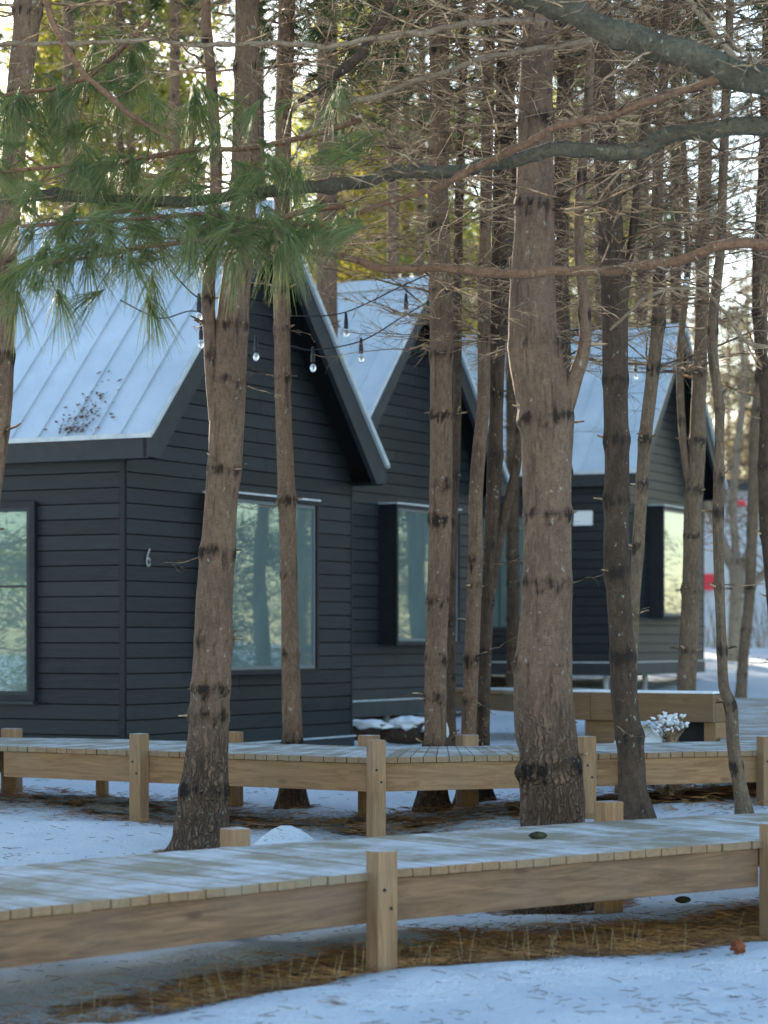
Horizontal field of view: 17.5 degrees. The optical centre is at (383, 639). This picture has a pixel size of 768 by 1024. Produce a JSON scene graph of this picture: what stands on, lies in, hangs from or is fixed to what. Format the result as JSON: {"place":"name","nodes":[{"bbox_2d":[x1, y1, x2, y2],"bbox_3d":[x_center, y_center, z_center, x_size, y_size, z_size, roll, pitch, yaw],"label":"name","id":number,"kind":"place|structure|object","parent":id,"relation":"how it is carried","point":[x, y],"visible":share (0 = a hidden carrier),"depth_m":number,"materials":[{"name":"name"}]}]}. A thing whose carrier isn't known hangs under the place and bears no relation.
{"place":"outdoors","nodes":[
{"label":"outdoors","id":0,"kind":"place"},
{"bbox_2d":[0,0,761,475],"label":"sky","id":1,"kind":"structure","parent":0,"point":[2,80],"materials":[{"name":"white"}]},
{"bbox_2d":[0,647,767,1023],"bbox_3d":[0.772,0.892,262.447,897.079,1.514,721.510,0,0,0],"label":"ground","id":2,"kind":"structure","parent":0,"point":[584,985],"depth_m":11.10,"materials":[{"name":"white snow"}]},
{"bbox_2d":[1,0,195,222],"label":"golden tree","id":3,"kind":"object","parent":2,"relation":"on","point":[86,103],"visible":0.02,"depth_m":38.45,"materials":[{"name":"yellow plant"}]},
{"bbox_2d":[0,0,202,222],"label":"pine tree","id":4,"kind":"object","parent":2,"relation":"on","point":[68,36],"visible":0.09,"depth_m":32.93,"materials":[{"name":"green plant"}]},
{"bbox_2d":[26,0,201,215],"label":"pine tree","id":5,"kind":"object","parent":2,"relation":"on","point":[121,141],"visible":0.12,"depth_m":29.98,"materials":[{"name":"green plant"}]},
{"bbox_2d":[0,0,234,222],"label":"golden tree","id":6,"kind":"object","parent":2,"relation":"on","point":[38,70],"visible":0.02,"depth_m":38.00,"materials":[{"name":"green plant"}]},
{"bbox_2d":[5,0,233,211],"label":"golden tree","id":7,"kind":"object","parent":2,"relation":"on","point":[189,77],"visible":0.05,"depth_m":36.79,"materials":[{"name":"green plant"}]},
{"bbox_2d":[0,0,288,529],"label":"pine tree","id":8,"kind":"object","parent":2,"relation":"on","point":[27,15],"visible":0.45,"depth_m":14.55,"materials":[{"name":"brown plant"}]},
{"bbox_2d":[0,18,174,175],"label":"pine bough","id":9,"kind":"object","parent":8,"relation":"attached to","point":[19,104],"visible":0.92,"depth_m":13.21,"materials":[{"name":"green plant"}]},
{"bbox_2d":[0,200,389,769],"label":"cabin","id":10,"kind":"object","parent":2,"relation":"on","point":[102,522],"visible":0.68,"depth_m":23.23,"materials":[{"name":"black wood"}]},
{"bbox_2d":[0,501,37,704],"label":"window","id":11,"kind":"structure","parent":10,"relation":"in","point":[18,538],"depth_m":22.98,"materials":[{"name":"glass"}]},
{"bbox_2d":[44,370,120,433],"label":"leaf litter","id":12,"kind":"object","parent":10,"relation":"on","point":[80,416],"visible":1,"depth_m":22.72,"materials":[{"name":"brown plant"}]},
{"bbox_2d":[203,491,320,674],"bbox_3d":[-1.173,-0.538,24.377,0.262,1.741,1.820,0,0,28],"label":"window","id":13,"kind":"structure","parent":10,"relation":"in","point":[257,583],"depth_m":24.27,"materials":[{"name":"clear glass"}]},
{"bbox_2d":[101,0,315,261],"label":"pine tree","id":14,"kind":"object","parent":2,"relation":"on","point":[175,53],"visible":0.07,"depth_m":30.95,"materials":[{"name":"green plant"}]},
{"bbox_2d":[87,0,406,284],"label":"pine tree","id":15,"kind":"object","parent":2,"relation":"on","point":[260,130],"visible":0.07,"depth_m":31.95,"materials":[{"name":"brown plant"}]},
{"bbox_2d":[0,0,509,851],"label":"pine tree","id":16,"kind":"object","parent":2,"relation":"on","point":[202,814],"visible":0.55,"depth_m":15.41,"materials":[{"name":"brown plant"}]},
{"bbox_2d":[169,270,218,319],"bbox_3d":[-1.270,-2.338,17.000,0.379,0.364,0.050,0,0,0],"label":"string light","id":17,"kind":"object","parent":16,"relation":"hanging from","point":[199,308],"visible":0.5,"depth_m":16.99,"materials":[{"name":"black"}]},
{"bbox_2d":[99,0,490,808],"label":"pine tree","id":18,"kind":"object","parent":2,"relation":"on","point":[285,502],"visible":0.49,"depth_m":18.64,"materials":[{"name":"brown plant"}]},
{"bbox_2d":[250,275,426,337],"bbox_3d":[-0.310,-2.676,19.900,1.515,0.548,0.050,0,0,0],"label":"string light","id":19,"kind":"object","parent":18,"relation":"hanging from","point":[345,334],"visible":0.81,"depth_m":19.89,"materials":[{"name":"black plastic"}]},
{"bbox_2d":[264,0,413,273],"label":"background pine","id":20,"kind":"object","parent":2,"relation":"on","point":[315,58],"visible":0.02,"depth_m":49.60,"materials":[{"name":"green plant"}]},
{"bbox_2d":[265,7,416,283],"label":"golden tree","id":21,"kind":"object","parent":2,"relation":"on","point":[293,150],"visible":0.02,"depth_m":44.31,"materials":[{"name":"yellow plant"}]},
{"bbox_2d":[188,0,495,338],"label":"pine tree","id":22,"kind":"object","parent":2,"relation":"on","point":[330,305],"visible":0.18,"depth_m":28.10,"materials":[{"name":"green plant"}]},
{"bbox_2d":[274,54,449,277],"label":"golden tree","id":23,"kind":"object","parent":2,"relation":"on","point":[353,174],"visible":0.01,"depth_m":47.88,"materials":[{"name":"yellow plant"}]},
{"bbox_2d":[353,719,393,741],"bbox_3d":[-0.173,0.979,27.129,0.650,0.244,0.277,0,0,30],"label":"snowy log","id":24,"kind":"object","parent":2,"relation":"on","point":[381,728],"visible":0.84,"depth_m":27.05,"materials":[{"name":"white snow"}]},
{"bbox_2d":[0,800,767,972],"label":"boardwalk","id":25,"kind":"structure","parent":2,"relation":"on","point":[235,885],"depth_m":10.96,"materials":[{"name":"brown wood"}]},
{"bbox_2d":[528,831,546,838],"bbox_3d":[0.748,0.950,12.150,0.092,0.041,0.044,0,0,0],"label":"pine cone","id":26,"kind":"object","parent":25,"relation":"on","point":[537,835],"visible":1,"depth_m":12.14,"materials":[{"name":"green plant"}]},
{"bbox_2d":[0,728,767,837],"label":"boardwalk","id":27,"kind":"structure","parent":2,"relation":"on","point":[372,770],"depth_m":17.27,"materials":[{"name":"brown wood"}]},
{"bbox_2d":[0,782,767,840],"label":"brown litter","id":28,"kind":"object","parent":2,"relation":"on","point":[717,789],"visible":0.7,"depth_m":17.72,"materials":[{"name":"brown plant"}]},
{"bbox_2d":[0,899,767,1023],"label":"brown litter","id":29,"kind":"object","parent":2,"relation":"on","point":[542,942],"visible":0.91,"depth_m":11.33,"materials":[{"name":"brown plant"}]},
{"bbox_2d":[0,731,767,1023],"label":"fallen needles","id":30,"kind":"object","parent":2,"relation":"on","point":[495,799],"depth_m":11.12,"materials":[{"name":"brown plant"}]},
{"bbox_2d":[264,0,518,369],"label":"pine tree","id":31,"kind":"object","parent":2,"relation":"on","point":[396,227],"visible":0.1,"depth_m":34.95,"materials":[{"name":"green plant"}]},
{"bbox_2d":[294,1,496,334],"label":"golden tree","id":32,"kind":"object","parent":2,"relation":"on","point":[412,209],"visible":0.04,"depth_m":43.61,"materials":[{"name":"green plant"}]},
{"bbox_2d":[387,715,423,743],"bbox_3d":[0.266,1.002,27.464,0.575,0.345,0.390,0,0,40],"label":"snowy log","id":33,"kind":"object","parent":2,"relation":"on","point":[409,729],"visible":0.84,"depth_m":27.35,"materials":[{"name":"brown wood"}]},
{"bbox_2d":[293,0,521,450],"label":"pine tree","id":34,"kind":"object","parent":2,"relation":"on","point":[420,207],"visible":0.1,"depth_m":37.94,"materials":[{"name":"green plant"}]},
{"bbox_2d":[315,276,509,722],"bbox_3d":[-2.441,-1.676,32.692,6.940,5.722,4.570,0,0,27],"label":"cabin","id":35,"kind":"object","parent":2,"relation":"on","point":[390,547],"visible":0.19,"depth_m":30.85,"materials":[{"name":"black wood"}]},
{"bbox_2d":[378,502,461,644],"bbox_3d":[0.467,-0.808,31.287,0.262,1.741,1.820,0,0,27],"label":"window","id":36,"kind":"structure","parent":35,"relation":"in","point":[403,527],"depth_m":30.69,"materials":[{"name":"clear glass"}]},
{"bbox_2d":[412,155,479,328],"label":"bare tree","id":37,"kind":"object","parent":2,"relation":"on","point":[472,202],"depth_m":78.02,"materials":[{"name":"brown plant"}]},
{"bbox_2d":[221,0,673,811],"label":"pine tree","id":38,"kind":"object","parent":2,"relation":"on","point":[437,602],"visible":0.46,"depth_m":18.13,"materials":[{"name":"brown plant"}]},
{"bbox_2d":[478,174,702,285],"bbox_3d":[1.663,-2.966,18.000,2.091,0.845,0.050,0,0,0],"label":"string light","id":39,"kind":"object","parent":38,"relation":"hanging from","point":[686,273],"visible":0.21,"depth_m":18.00,"materials":[{"name":"black"}]},
{"bbox_2d":[450,232,491,327],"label":"golden tree","id":40,"kind":"object","parent":2,"relation":"on","point":[465,260],"depth_m":69.92,"materials":[{"name":"yellow plant"}]},
{"bbox_2d":[258,0,688,746],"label":"pine tree","id":41,"kind":"object","parent":2,"relation":"on","point":[456,474],"visible":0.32,"depth_m":20.47,"materials":[{"name":"brown plant"}]},
{"bbox_2d":[259,0,730,801],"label":"pine tree","id":42,"kind":"object","parent":2,"relation":"on","point":[497,516],"visible":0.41,"depth_m":18.56,"materials":[{"name":"brown plant"}]},
{"bbox_2d":[224,0,767,913],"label":"pine tree","id":43,"kind":"object","parent":2,"relation":"on","point":[548,772],"visible":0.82,"depth_m":13.49,"materials":[{"name":"brown plant"}]},
{"bbox_2d":[0,0,547,148],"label":"pine branch","id":44,"kind":"object","parent":43,"relation":"attached to","point":[521,21],"visible":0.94,"depth_m":12.94,"materials":[{"name":"brown plant"}]},
{"bbox_2d":[43,0,236,146],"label":"pine branch","id":45,"kind":"object","parent":44,"relation":"attached to","point":[54,25],"visible":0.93,"depth_m":12.59,"materials":[{"name":"brown plant"}]},
{"bbox_2d":[246,0,474,103],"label":"pine branch","id":46,"kind":"object","parent":43,"relation":"attached to","point":[351,63],"visible":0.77,"depth_m":13.68,"materials":[{"name":"brown plant"}]},
{"bbox_2d":[0,82,767,298],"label":"pine branch","id":47,"kind":"object","parent":43,"relation":"attached to","point":[653,142],"visible":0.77,"depth_m":12.39,"materials":[{"name":"brown plant"}]},
{"bbox_2d":[0,183,356,285],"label":"pine bough","id":48,"kind":"object","parent":47,"relation":"attached to","point":[60,231],"visible":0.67,"depth_m":12.42,"materials":[{"name":"green plant"}]},
{"bbox_2d":[0,74,379,294],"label":"pine bough","id":49,"kind":"object","parent":47,"relation":"attached to","point":[79,167],"visible":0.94,"depth_m":12.70,"materials":[{"name":"green plant"}]},
{"bbox_2d":[109,147,767,329],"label":"pine branch","id":50,"kind":"object","parent":47,"relation":"attached to","point":[628,267],"visible":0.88,"depth_m":12.36,"materials":[{"name":"brown plant"}]},
{"bbox_2d":[0,187,365,365],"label":"pine bough","id":51,"kind":"object","parent":50,"relation":"attached to","point":[42,263],"visible":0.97,"depth_m":12.15,"materials":[{"name":"green plant"}]},
{"bbox_2d":[265,10,767,280],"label":"pine branch","id":52,"kind":"object","parent":47,"relation":"attached to","point":[510,150],"visible":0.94,"depth_m":12.12,"materials":[{"name":"brown plant"}]},
{"bbox_2d":[298,1,728,134],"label":"pine branch","id":53,"kind":"object","parent":43,"relation":"attached to","point":[557,44],"visible":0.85,"depth_m":13.39,"materials":[{"name":"brown plant"}]},
{"bbox_2d":[369,0,767,203],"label":"pine branch","id":54,"kind":"object","parent":43,"relation":"attached to","point":[642,41],"visible":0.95,"depth_m":12.05,"materials":[{"name":"brown plant"}]},
{"bbox_2d":[555,240,767,364],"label":"pine branch","id":55,"kind":"object","parent":43,"relation":"attached to","point":[735,328],"visible":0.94,"depth_m":13.99,"materials":[{"name":"brown plant"}]},
{"bbox_2d":[685,0,767,116],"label":"pine branch","id":56,"kind":"object","parent":43,"relation":"attached to","point":[703,19],"visible":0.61,"depth_m":14.18,"materials":[{"name":"brown plant"}]},
{"bbox_2d":[258,0,746,805],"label":"pine tree","id":57,"kind":"object","parent":2,"relation":"on","point":[472,654],"visible":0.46,"depth_m":18.36,"materials":[{"name":"brown plant"}]},
{"bbox_2d":[120,299,428,371],"bbox_3d":[-0.815,-2.404,19.600,2.514,0.611,0.050,0,0,0],"label":"string light","id":58,"kind":"object","parent":57,"relation":"hanging from","point":[256,355],"visible":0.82,"depth_m":19.59,"materials":[{"name":"black"}]},
{"bbox_2d":[425,66,590,327],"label":"bare tree","id":59,"kind":"object","parent":2,"relation":"on","point":[473,304],"visible":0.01,"depth_m":49.66,"materials":[{"name":"brown plant"}]},
{"bbox_2d":[371,1,648,686],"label":"pine tree","id":60,"kind":"object","parent":2,"relation":"on","point":[513,578],"visible":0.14,"depth_m":35.92,"materials":[{"name":"brown plant"}]},
{"bbox_2d":[456,687,608,735],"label":"boardwalk","id":61,"kind":"structure","parent":2,"relation":"on","point":[501,699],"depth_m":27.23,"materials":[{"name":"brown wood"}]},
{"bbox_2d":[490,158,594,328],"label":"bare tree","id":62,"kind":"object","parent":2,"relation":"on","point":[571,251],"depth_m":58.41,"materials":[{"name":"brown plant"}]},
{"bbox_2d":[341,0,767,722],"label":"pine tree","id":63,"kind":"object","parent":2,"relation":"on","point":[559,222],"visible":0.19,"depth_m":19.93,"materials":[{"name":"brown plant"}]},
{"bbox_2d":[362,0,767,726],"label":"pine tree","id":64,"kind":"object","parent":2,"relation":"on","point":[652,362],"visible":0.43,"depth_m":16.96,"materials":[{"name":"brown plant"}]},
{"bbox_2d":[372,0,767,819],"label":"tree","id":65,"kind":"object","parent":2,"relation":"on","point":[628,728],"visible":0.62,"depth_m":15.73,"materials":[{"name":"brown plant"}]},
{"bbox_2d":[490,51,692,328],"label":"golden tree","id":66,"kind":"object","parent":2,"relation":"on","point":[555,97],"visible":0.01,"depth_m":60.62,"materials":[{"name":"yellow plant"}]},
{"bbox_2d":[462,323,727,689],"bbox_3d":[1.556,-2.009,40.385,6.940,5.856,4.570,0,0,24],"label":"cabin","id":67,"kind":"object","parent":2,"relation":"on","point":[659,621],"visible":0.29,"depth_m":38.28,"materials":[{"name":"black wood"}]},
{"bbox_2d":[482,511,522,634],"bbox_3d":[1.957,-1.011,37.829,1.470,1.863,0.080,0,0,24],"label":"window","id":68,"kind":"structure","parent":67,"relation":"in","point":[500,607],"depth_m":37.90,"materials":[{"name":"clear glass"}]},
{"bbox_2d":[648,504,683,618],"bbox_3d":[4.540,-1.208,39.150,0.262,1.741,1.820,0,0,24],"label":"window","id":69,"kind":"structure","parent":67,"relation":"in","point":[665,522],"depth_m":38.40,"materials":[{"name":"clear glass"}]},
{"bbox_2d":[471,0,767,741],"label":"pine tree","id":70,"kind":"object","parent":2,"relation":"on","point":[693,461],"visible":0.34,"depth_m":21.94,"materials":[{"name":"brown plant"}]},
{"bbox_2d":[506,341,767,380],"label":"string light","id":71,"kind":"object","parent":70,"relation":"hanging from","point":[635,377],"visible":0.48,"depth_m":24.00,"materials":[{"name":"black plastic"}]},
{"bbox_2d":[479,0,767,813],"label":"pine tree","id":72,"kind":"object","parent":2,"relation":"on","point":[742,803],"visible":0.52,"depth_m":16.37,"materials":[{"name":"brown plant"}]},
{"bbox_2d":[570,94,707,525],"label":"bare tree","id":73,"kind":"object","parent":2,"relation":"on","point":[633,273],"depth_m":70.09,"materials":[{"name":"brown plant"}]},
{"bbox_2d":[614,726,664,742],"bbox_3d":[2.081,0.878,20.214,0.476,0.381,0.515,0,0,33],"label":"snow pile","id":74,"kind":"object","parent":2,"relation":"on","point":[653,736],"visible":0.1,"depth_m":20.03,"materials":[{"name":"white snow"}]},
{"bbox_2d":[553,0,726,459],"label":"pine tree","id":75,"kind":"object","parent":2,"relation":"on","point":[598,301],"visible":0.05,"depth_m":45.91,"materials":[{"name":"brown plant"}]},
{"bbox_2d":[573,689,725,743],"bbox_3d":[2.148,0.794,20.100,1.271,0.776,0.360,0,0,33],"label":"timber bench","id":76,"kind":"object","parent":2,"relation":"on","point":[704,712],"visible":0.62,"depth_m":19.90,"materials":[{"name":"brown wood"}]},
{"bbox_2d":[594,222,710,397],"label":"background pine","id":77,"kind":"object","parent":2,"relation":"on","point":[666,294],"depth_m":76.36,"materials":[{"name":"green plant"}]},
{"bbox_2d":[569,13,748,535],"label":"pine tree","id":78,"kind":"object","parent":2,"relation":"on","point":[672,294],"visible":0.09,"depth_m":47.91,"materials":[{"name":"brown plant"}]},
{"bbox_2d":[570,1,751,488],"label":"pine tree","id":79,"kind":"object","parent":2,"relation":"on","point":[640,295],"visible":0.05,"depth_m":46.90,"materials":[{"name":"brown plant"}]},
{"bbox_2d":[647,711,688,742],"bbox_3d":[2.193,0.676,19.297,0.336,0.255,0.217,0,0,0],"label":"snowy shrub","id":80,"kind":"object","parent":2,"relation":"on","point":[671,723],"visible":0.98,"depth_m":19.27,"materials":[{"name":"white snow"}]},
{"bbox_2d":[573,0,767,713],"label":"pine tree","id":81,"kind":"object","parent":2,"relation":"on","point":[757,281],"visible":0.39,"depth_m":20.46,"materials":[{"name":"brown plant"}]},
{"bbox_2d":[647,784,694,795],"bbox_3d":[2.005,1.024,17.602,0.421,0.141,0.208,0,0,0],"label":"snowy shrub","id":82,"kind":"object","parent":2,"relation":"on","point":[668,791],"visible":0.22,"depth_m":17.58,"materials":[{"name":"brown plant"}]},
{"bbox_2d":[585,0,761,567],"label":"bare tree","id":83,"kind":"object","parent":2,"relation":"on","point":[729,371],"visible":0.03,"depth_m":51.09,"materials":[{"name":"brown plant"}]},
{"bbox_2d":[675,896,690,902],"bbox_3d":[1.590,1.382,13.300,0.089,0.040,0.042,0,0,0],"label":"pine cone","id":84,"kind":"object","parent":2,"relation":"on","point":[681,899],"visible":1,"depth_m":13.29,"materials":[{"name":"green plant"}]},
{"bbox_2d":[630,0,767,697],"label":"pine tree","id":85,"kind":"object","parent":2,"relation":"on","point":[748,603],"visible":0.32,"depth_m":34.24,"materials":[{"name":"brown plant"}]},
{"bbox_2d":[686,321,742,476],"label":"bare tree","id":86,"kind":"object","parent":2,"relation":"on","point":[725,386],"depth_m":94.47,"materials":[{"name":"brown plant"}]},
{"bbox_2d":[677,282,764,661],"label":"forked tree","id":87,"kind":"object","parent":2,"relation":"on","point":[734,562],"visible":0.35,"depth_m":44.93,"materials":[{"name":"brown plant"}]},
{"bbox_2d":[687,301,755,478],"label":"bare tree","id":88,"kind":"object","parent":2,"relation":"on","point":[711,402],"visible":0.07,"depth_m":87.41,"materials":[{"name":"brown plant"}]},
{"bbox_2d":[707,249,753,478],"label":"bare tree","id":89,"kind":"object","parent":2,"relation":"on","point":[737,286],"visible":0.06,"depth_m":91.57,"materials":[{"name":"brown plant"}]},
{"bbox_2d":[704,479,767,647],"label":"building","id":90,"kind":"structure","parent":2,"relation":"on","point":[709,566],"depth_m":72.20,"materials":[{"name":"white paint"}]},
{"bbox_2d":[704,583,767,647],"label":"undergrowth","id":91,"kind":"object","parent":2,"relation":"on","point":[758,645],"visible":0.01,"depth_m":59.71,"materials":[{"name":"brown plant"}]},
{"bbox_2d":[720,299,755,478],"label":"bare tree","id":92,"kind":"object","parent":2,"relation":"on","point":[747,449],"visible":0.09,"depth_m":78.86,"materials":[{"name":"brown plant"}]},
{"bbox_2d":[720,698,767,740],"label":"boardwalk","id":93,"kind":"structure","parent":2,"relation":"on","point":[753,718],"depth_m":24.68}
]}

